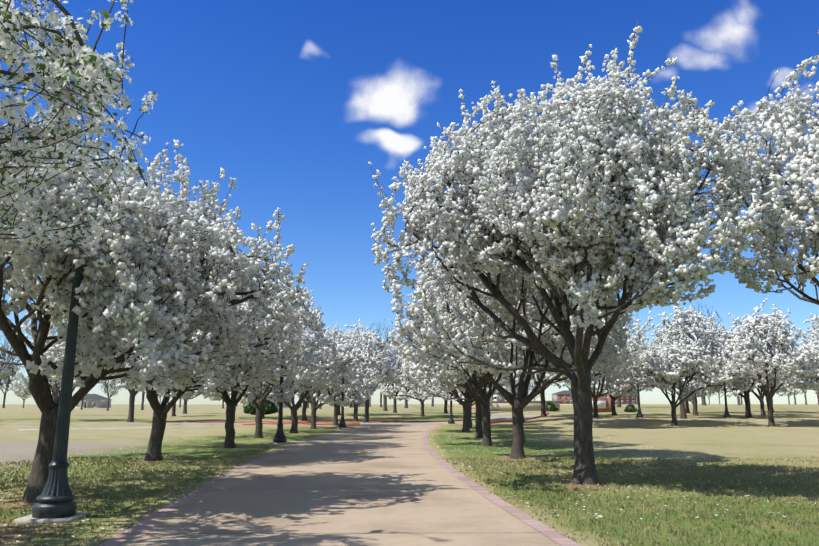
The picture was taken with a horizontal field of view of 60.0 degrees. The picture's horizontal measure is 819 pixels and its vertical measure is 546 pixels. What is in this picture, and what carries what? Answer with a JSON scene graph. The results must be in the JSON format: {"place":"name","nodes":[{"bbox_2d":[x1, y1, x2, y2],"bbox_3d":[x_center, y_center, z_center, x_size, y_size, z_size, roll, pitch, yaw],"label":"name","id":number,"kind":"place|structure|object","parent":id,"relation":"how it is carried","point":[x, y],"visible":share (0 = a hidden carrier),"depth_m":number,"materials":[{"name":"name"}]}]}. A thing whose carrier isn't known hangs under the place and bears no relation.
{"place":"outdoors","nodes":[
{"label":"outdoors","id":0,"kind":"place"},
{"bbox_2d":[12,405,540,424],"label":"cross road","id":1,"kind":"structure","parent":0,"point":[503,418],"depth_m":60.62,"materials":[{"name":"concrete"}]},
{"bbox_2d":[0,404,818,545],"bbox_3d":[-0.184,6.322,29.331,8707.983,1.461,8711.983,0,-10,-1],"label":"ground","id":2,"kind":"structure","parent":0,"point":[740,436],"depth_m":24.72,"materials":[{"name":"green plant"}]},
{"bbox_2d":[0,356,24,407],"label":"bare tree","id":3,"kind":"object","parent":2,"relation":"on","point":[6,386],"visible":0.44,"depth_m":294.58,"materials":[{"name":"white plant"}]},
{"bbox_2d":[0,330,27,384],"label":"bare tree","id":4,"kind":"object","parent":2,"relation":"on","point":[3,356],"visible":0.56,"depth_m":115.14,"materials":[{"name":"white plant"}]},
{"bbox_2d":[15,379,30,407],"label":"bare tree","id":5,"kind":"object","parent":2,"relation":"on","point":[26,393],"visible":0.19,"depth_m":287.55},
{"bbox_2d":[37,321,61,401],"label":"bare tree","id":6,"kind":"object","parent":2,"relation":"on","point":[55,390],"depth_m":97.99,"materials":[{"name":"grey plant"}]},
{"bbox_2d":[14,233,90,524],"bbox_3d":[-4.901,1.376,10.201,0.720,4.180,0.720,1,-10,0],"label":"lamp post","id":7,"kind":"object","parent":2,"relation":"on","point":[55,499],"visible":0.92,"depth_m":9.94,"materials":[{"name":"metal"}]},
{"bbox_2d":[9,335,102,397],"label":"pear tree","id":8,"kind":"object","parent":2,"relation":"on","point":[51,378],"visible":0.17,"depth_m":67.94,"materials":[{"name":"white plant"}]},
{"bbox_2d":[0,0,156,266],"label":"pear tree","id":9,"kind":"object","parent":2,"relation":"on","point":[56,64],"visible":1,"depth_m":5.87,"materials":[{"name":"white plant"}]},
{"bbox_2d":[75,394,111,407],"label":"stone house","id":10,"kind":"structure","parent":2,"relation":"on","point":[93,401],"depth_m":289.38,"materials":[{"name":"grey stone"}]},
{"bbox_2d":[99,376,120,410],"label":"tree","id":11,"kind":"object","parent":2,"relation":"on","point":[110,385],"visible":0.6,"depth_m":172.90,"materials":[{"name":"white plant"}]},
{"bbox_2d":[0,424,265,430],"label":"path","id":12,"kind":"structure","parent":2,"relation":"on","point":[110,428],"depth_m":46.70,"materials":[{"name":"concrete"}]},
{"bbox_2d":[112,355,156,421],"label":"pear tree","id":13,"kind":"object","parent":2,"relation":"on","point":[133,393],"depth_m":62.49,"materials":[{"name":"brown plant"}]},
{"bbox_2d":[141,391,145,409],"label":"bare tree","id":14,"kind":"object","parent":2,"relation":"on","point":[142,403],"depth_m":187.62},
{"bbox_2d":[0,115,309,502],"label":"pear tree","id":15,"kind":"object","parent":2,"relation":"on","point":[157,273],"visible":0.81,"depth_m":11.57,"materials":[{"name":"white plant"}]},
{"bbox_2d":[20,264,311,460],"bbox_3d":[-7.213,2.248,20.551,8.356,6.634,8.328,-1,-11,4],"label":"pear tree","id":16,"kind":"object","parent":2,"relation":"on","point":[262,366],"visible":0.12,"depth_m":20.08,"materials":[{"name":"white plant"}]},
{"bbox_2d":[157,388,175,415],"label":"pear tree","id":17,"kind":"object","parent":2,"relation":"on","point":[173,406],"depth_m":92.67,"materials":[{"name":"brown plant"}]},
{"bbox_2d":[182,393,186,413],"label":"bare tree","id":18,"kind":"object","parent":2,"relation":"on","point":[185,407],"depth_m":117.32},
{"bbox_2d":[106,276,334,447],"bbox_3d":[-6.546,3.295,26.487,8.473,6.766,7.417,-8,-13,36],"label":"pear tree","id":19,"kind":"object","parent":2,"relation":"on","point":[231,404],"visible":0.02,"depth_m":25.79,"materials":[{"name":"white plant"}]},
{"bbox_2d":[216,385,271,417],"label":"pear tree","id":20,"kind":"object","parent":2,"relation":"on","point":[263,402],"visible":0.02,"depth_m":70.38,"materials":[{"name":"brown plant"}]},
{"bbox_2d":[243,399,278,414],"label":"shrub","id":21,"kind":"object","parent":2,"relation":"on","point":[270,407],"visible":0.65,"depth_m":83.24,"materials":[{"name":"green plant"}]},
{"bbox_2d":[188,296,341,437],"bbox_3d":[-7.138,4.192,33.486,7.397,7.592,7.972,5,-11,-24],"label":"pear tree","id":22,"kind":"object","parent":2,"relation":"on","point":[260,398],"visible":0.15,"depth_m":32.83,"materials":[{"name":"white plant"}]},
{"bbox_2d":[268,395,290,407],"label":"stone house","id":23,"kind":"structure","parent":2,"relation":"on","point":[277,404],"depth_m":319.98,"materials":[{"name":"stone"}]},
{"bbox_2d":[270,347,289,443],"bbox_3d":[-5.246,4.850,29.040,0.720,4.180,0.720,3,-11,-17],"label":"lamp post","id":24,"kind":"object","parent":2,"relation":"on","point":[279,437],"visible":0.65,"depth_m":28.70,"materials":[{"name":"metal"}]},
{"bbox_2d":[229,330,375,432],"bbox_3d":[-6.636,6.033,40.422,8.568,6.446,7.615,4,-11,-18],"label":"pear tree","id":25,"kind":"object","parent":2,"relation":"on","point":[346,355],"visible":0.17,"depth_m":39.35,"materials":[{"name":"white plant"}]},
{"bbox_2d":[297,379,352,420],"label":"pear tree","id":26,"kind":"object","parent":2,"relation":"on","point":[304,408],"depth_m":64.55,"materials":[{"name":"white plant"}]},
{"bbox_2d":[283,333,372,428],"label":"pear tree","id":27,"kind":"object","parent":2,"relation":"on","point":[363,395],"visible":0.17,"depth_m":45.25,"materials":[{"name":"white plant"}]},
{"bbox_2d":[120,425,560,545],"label":"path slab","id":28,"kind":"structure","parent":2,"relation":"on","point":[385,485],"depth_m":11.06,"materials":[{"name":"concrete"}]},
{"bbox_2d":[100,424,580,545],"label":"path edge pavers","id":29,"kind":"object","parent":28,"relation":"on","point":[540,527],"visible":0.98,"depth_m":11.04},
{"bbox_2d":[337,377,346,428],"bbox_3d":[-4.398,8.142,46.849,0.720,4.180,0.720,7,-13,-34],"label":"lamp post","id":30,"kind":"object","parent":2,"relation":"on","point":[342,424],"visible":0.71,"depth_m":46.49,"materials":[{"name":"metal"}]},
{"bbox_2d":[321,324,378,425],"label":"pear tree","id":31,"kind":"object","parent":2,"relation":"on","point":[351,344],"visible":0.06,"depth_m":51.21,"materials":[{"name":"white plant"}]},
{"bbox_2d":[333,395,370,407],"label":"stone hall","id":32,"kind":"structure","parent":2,"relation":"on","point":[359,405],"depth_m":309.95,"materials":[{"name":"beige stone"}]},
{"bbox_2d":[326,328,381,414],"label":"pear tree","id":33,"kind":"object","parent":2,"relation":"on","point":[339,412],"depth_m":76.84,"materials":[{"name":"white plant"}]},
{"bbox_2d":[166,406,548,424],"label":"road kerbs","id":34,"kind":"structure","parent":2,"relation":"on","point":[302,422],"depth_m":60.81,"materials":[{"name":"red paint"}]},
{"bbox_2d":[360,378,371,422],"bbox_3d":[-3.715,10.669,60.525,0.720,4.180,0.720,-9,-14,41],"label":"lamp post","id":35,"kind":"object","parent":2,"relation":"on","point":[365,420],"visible":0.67,"depth_m":60.14,"materials":[{"name":"metal"}]},
{"bbox_2d":[340,318,397,420],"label":"pear tree","id":36,"kind":"object","parent":2,"relation":"on","point":[373,342],"visible":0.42,"depth_m":61.68,"materials":[{"name":"white plant"}]},
{"bbox_2d":[355,326,402,418],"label":"pear tree","id":37,"kind":"object","parent":2,"relation":"on","point":[396,361],"visible":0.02,"depth_m":69.16,"materials":[{"name":"white plant"}]},
{"bbox_2d":[378,381,384,406],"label":"bare tree","id":38,"kind":"object","parent":2,"relation":"on","point":[380,395],"visible":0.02,"depth_m":257.14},
{"bbox_2d":[366,322,406,410],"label":"bare tree","id":39,"kind":"object","parent":2,"relation":"on","point":[385,401],"visible":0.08,"depth_m":111.94,"materials":[{"name":"white plant"}]},
{"bbox_2d":[378,339,410,412],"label":"pear tree","id":40,"kind":"object","parent":2,"relation":"on","point":[394,350],"visible":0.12,"depth_m":88.07,"materials":[{"name":"white plant"}]},
{"bbox_2d":[394,336,409,407],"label":"bare tree","id":41,"kind":"object","parent":2,"relation":"on","point":[406,403],"depth_m":186.98,"materials":[{"name":"grey plant"}]},
{"bbox_2d":[379,354,433,416],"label":"pear tree","id":42,"kind":"object","parent":2,"relation":"on","point":[393,395],"visible":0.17,"depth_m":73.58,"materials":[{"name":"white plant"}]},
{"bbox_2d":[0,434,817,544],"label":"fallen petals","id":43,"kind":"object","parent":2,"relation":"on","point":[440,450],"visible":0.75,"depth_m":16.58,"materials":[{"name":"plant"}]},
{"bbox_2d":[0,455,818,545],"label":"grass tufts","id":44,"kind":"object","parent":2,"relation":"on","point":[775,484],"visible":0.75,"depth_m":12.65,"materials":[{"name":"green plant"}]},
{"bbox_2d":[448,391,454,423],"bbox_3d":[3.300,9.902,56.369,0.720,4.180,0.720,-8,-13,37],"label":"lamp post","id":45,"kind":"object","parent":2,"relation":"on","point":[451,420],"visible":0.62,"depth_m":56.02,"materials":[{"name":"metal"}]},
{"bbox_2d":[444,392,461,412],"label":"pear tree","id":46,"kind":"object","parent":2,"relation":"on","point":[445,406],"visible":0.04,"depth_m":82.46,"materials":[{"name":"plant"}]},
{"bbox_2d":[391,272,525,445],"bbox_3d":[2.650,3.174,27.742,6.075,7.431,6.478,4,-11,-18],"label":"pear tree","id":47,"kind":"object","parent":2,"relation":"on","point":[482,396],"visible":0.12,"depth_m":27.26,"materials":[{"name":"white plant"}]},
{"bbox_2d":[402,347,523,431],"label":"pear tree","id":48,"kind":"object","parent":2,"relation":"on","point":[465,405],"visible":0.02,"depth_m":40.13,"materials":[{"name":"white plant"}]},
{"bbox_2d":[409,291,540,437],"bbox_3d":[3.194,4.068,34.096,6.458,8.039,6.890,-3,-11,14],"label":"pear tree","id":49,"kind":"object","parent":2,"relation":"on","point":[447,385],"visible":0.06,"depth_m":32.78,"materials":[{"name":"white plant"}]},
{"bbox_2d":[456,385,510,404],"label":"pear tree","id":50,"kind":"object","parent":2,"relation":"on","point":[498,399],"depth_m":61.84,"materials":[{"name":"white plant"}]},
{"bbox_2d":[459,372,519,427],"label":"pear tree","id":51,"kind":"object","parent":2,"relation":"on","point":[505,380],"depth_m":45.41,"materials":[{"name":"white plant"}]},
{"bbox_2d":[408,225,632,458],"bbox_3d":[3.413,1.644,21.464,6.501,8.132,6.513,-6,-12,29],"label":"pear tree","id":52,"kind":"object","parent":2,"relation":"on","point":[552,340],"visible":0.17,"depth_m":20.77,"materials":[{"name":"white plant"}]},
{"bbox_2d":[490,401,560,410],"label":"retaining wall","id":53,"kind":"structure","parent":2,"relation":"on","point":[507,406],"depth_m":81.45,"materials":[{"name":"beige stone"}]},
{"bbox_2d":[509,346,546,422],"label":"pear tree","id":54,"kind":"object","parent":2,"relation":"on","point":[523,385],"visible":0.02,"depth_m":57.29,"materials":[{"name":"plant"}]},
{"bbox_2d":[530,375,542,386],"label":"bare tree","id":55,"kind":"object","parent":2,"relation":"on","point":[534,382],"visible":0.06,"depth_m":201.84,"materials":[{"name":"white plant"}]},
{"bbox_2d":[531,372,549,416],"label":"pear tree","id":56,"kind":"object","parent":2,"relation":"on","point":[542,397],"visible":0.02,"depth_m":65.81,"materials":[{"name":"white plant"}]},
{"bbox_2d":[545,401,558,410],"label":"shrub","id":57,"kind":"object","parent":2,"relation":"on","point":[550,406],"visible":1,"depth_m":78.80,"materials":[{"name":"green plant"}]},
{"bbox_2d":[522,308,648,386],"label":"pear tree","id":58,"kind":"object","parent":2,"relation":"on","point":[640,347],"visible":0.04,"depth_m":47.78,"materials":[{"name":"white plant"}]},
{"bbox_2d":[368,21,803,484],"bbox_3d":[3.150,-0.120,14.758,8.027,9.207,7.528,-10,-14,43],"label":"pear tree","id":59,"kind":"object","parent":2,"relation":"on","point":[572,204],"visible":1,"depth_m":13.32,"materials":[{"name":"white plant"}]},
{"bbox_2d":[552,390,636,404],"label":"brick hall","id":60,"kind":"structure","parent":2,"relation":"on","point":[564,397],"depth_m":438.81,"materials":[{"name":"red brick"}]},
{"bbox_2d":[543,358,651,417],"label":"pear tree","id":61,"kind":"object","parent":2,"relation":"on","point":[628,391],"visible":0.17,"depth_m":58.85,"materials":[{"name":"white plant"}]},
{"bbox_2d":[592,395,611,412],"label":"brick sign","id":62,"kind":"object","parent":2,"relation":"on","point":[608,404],"visible":0.14,"depth_m":76.64,"materials":[{"name":"red brick"}]},
{"bbox_2d":[592,401,605,407],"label":"brick sign panel","id":63,"kind":"object","parent":62,"relation":"attached to","point":[601,404],"visible":0.5,"depth_m":76.60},
{"bbox_2d":[591,342,654,414],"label":"pear tree","id":64,"kind":"object","parent":2,"relation":"on","point":[612,397],"visible":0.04,"depth_m":67.20,"materials":[{"name":"white plant"}]},
{"bbox_2d":[615,314,637,406],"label":"bare tree","id":65,"kind":"object","parent":2,"relation":"on","point":[618,401],"visible":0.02,"depth_m":98.55,"materials":[{"name":"white plant"}]},
{"bbox_2d":[624,403,637,411],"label":"shrub","id":66,"kind":"object","parent":2,"relation":"on","point":[630,408],"visible":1,"depth_m":77.49,"materials":[{"name":"green plant"}]},
{"bbox_2d":[635,377,644,418],"bbox_3d":[18.036,9.327,55.921,0.720,4.180,0.720,-4,-11,20],"label":"lamp post","id":67,"kind":"object","parent":2,"relation":"on","point":[639,414],"visible":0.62,"depth_m":55.61,"materials":[{"name":"metal"}]},
{"bbox_2d":[491,418,812,424],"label":"avenue walkway","id":68,"kind":"structure","parent":2,"relation":"on","point":[658,418],"depth_m":54.82,"materials":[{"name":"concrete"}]},
{"bbox_2d":[627,302,735,418],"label":"pear tree","id":69,"kind":"object","parent":2,"relation":"on","point":[690,327],"visible":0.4,"depth_m":56.61,"materials":[{"name":"white plant"}]},
{"bbox_2d":[625,333,740,425],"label":"pear tree","id":70,"kind":"object","parent":2,"relation":"on","point":[662,366],"visible":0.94,"depth_m":50.51,"materials":[{"name":"white plant"}]},
{"bbox_2d":[657,344,721,412],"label":"pear tree","id":71,"kind":"object","parent":2,"relation":"on","point":[687,404],"depth_m":74.89,"materials":[{"name":"white plant"}]},
{"bbox_2d":[658,324,733,415],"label":"pear tree","id":72,"kind":"object","parent":2,"relation":"on","point":[695,412],"depth_m":63.61,"materials":[{"name":"white plant"}]},
{"bbox_2d":[672,301,721,404],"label":"bare tree","id":73,"kind":"object","parent":2,"relation":"on","point":[703,399],"visible":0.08,"depth_m":117.69,"materials":[{"name":"white plant"}]},
{"bbox_2d":[715,384,723,403],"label":"tree","id":74,"kind":"object","parent":2,"relation":"on","point":[720,393],"visible":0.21,"depth_m":697.61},
{"bbox_2d":[723,382,730,417],"bbox_3d":[25.032,9.418,56.285,0.720,4.180,0.720,-1,-10,3],"label":"lamp post","id":75,"kind":"object","parent":2,"relation":"on","point":[726,414],"visible":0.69,"depth_m":56.00,"materials":[{"name":"metal"}]},
{"bbox_2d":[733,386,740,404],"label":"tree","id":76,"kind":"object","parent":2,"relation":"on","point":[738,397],"visible":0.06,"depth_m":169.43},
{"bbox_2d":[692,321,791,417],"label":"pear tree","id":77,"kind":"object","parent":2,"relation":"on","point":[741,381],"visible":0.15,"depth_m":59.57,"materials":[{"name":"white plant"}]},
{"bbox_2d":[693,32,818,304],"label":"pear tree","id":78,"kind":"object","parent":2,"relation":"on","point":[789,136],"visible":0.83,"depth_m":14.24,"materials":[{"name":"white plant"}]},
{"bbox_2d":[726,375,797,414],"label":"pear tree","id":79,"kind":"object","parent":2,"relation":"on","point":[760,396],"depth_m":67.80,"materials":[{"name":"white plant"}]},
{"bbox_2d":[719,298,818,426],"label":"pear tree","id":80,"kind":"object","parent":2,"relation":"on","point":[776,361],"visible":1,"depth_m":49.62,"materials":[{"name":"white plant"}]},
{"bbox_2d":[744,372,806,412],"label":"pear tree","id":81,"kind":"object","parent":2,"relation":"on","point":[791,387],"visible":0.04,"depth_m":74.70,"materials":[{"name":"white plant"}]},
{"bbox_2d":[793,374,806,404],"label":"bare tree","id":82,"kind":"object","parent":2,"relation":"on","point":[805,392],"visible":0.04,"depth_m":320.30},
{"bbox_2d":[787,332,818,394],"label":"pear tree","id":83,"kind":"object","parent":2,"relation":"on","point":[809,384],"visible":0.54,"depth_m":52.08,"materials":[{"name":"white plant"}]},
{"bbox_2d":[791,313,818,365],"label":"pear tree","id":84,"kind":"object","parent":2,"relation":"on","point":[811,336],"visible":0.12,"depth_m":58.86,"materials":[{"name":"white plant"}]},
{"bbox_2d":[0,0,818,403],"label":"sky","id":85,"kind":"structure","parent":0,"point":[294,99],"materials":[{"name":"blue"}]}
]}

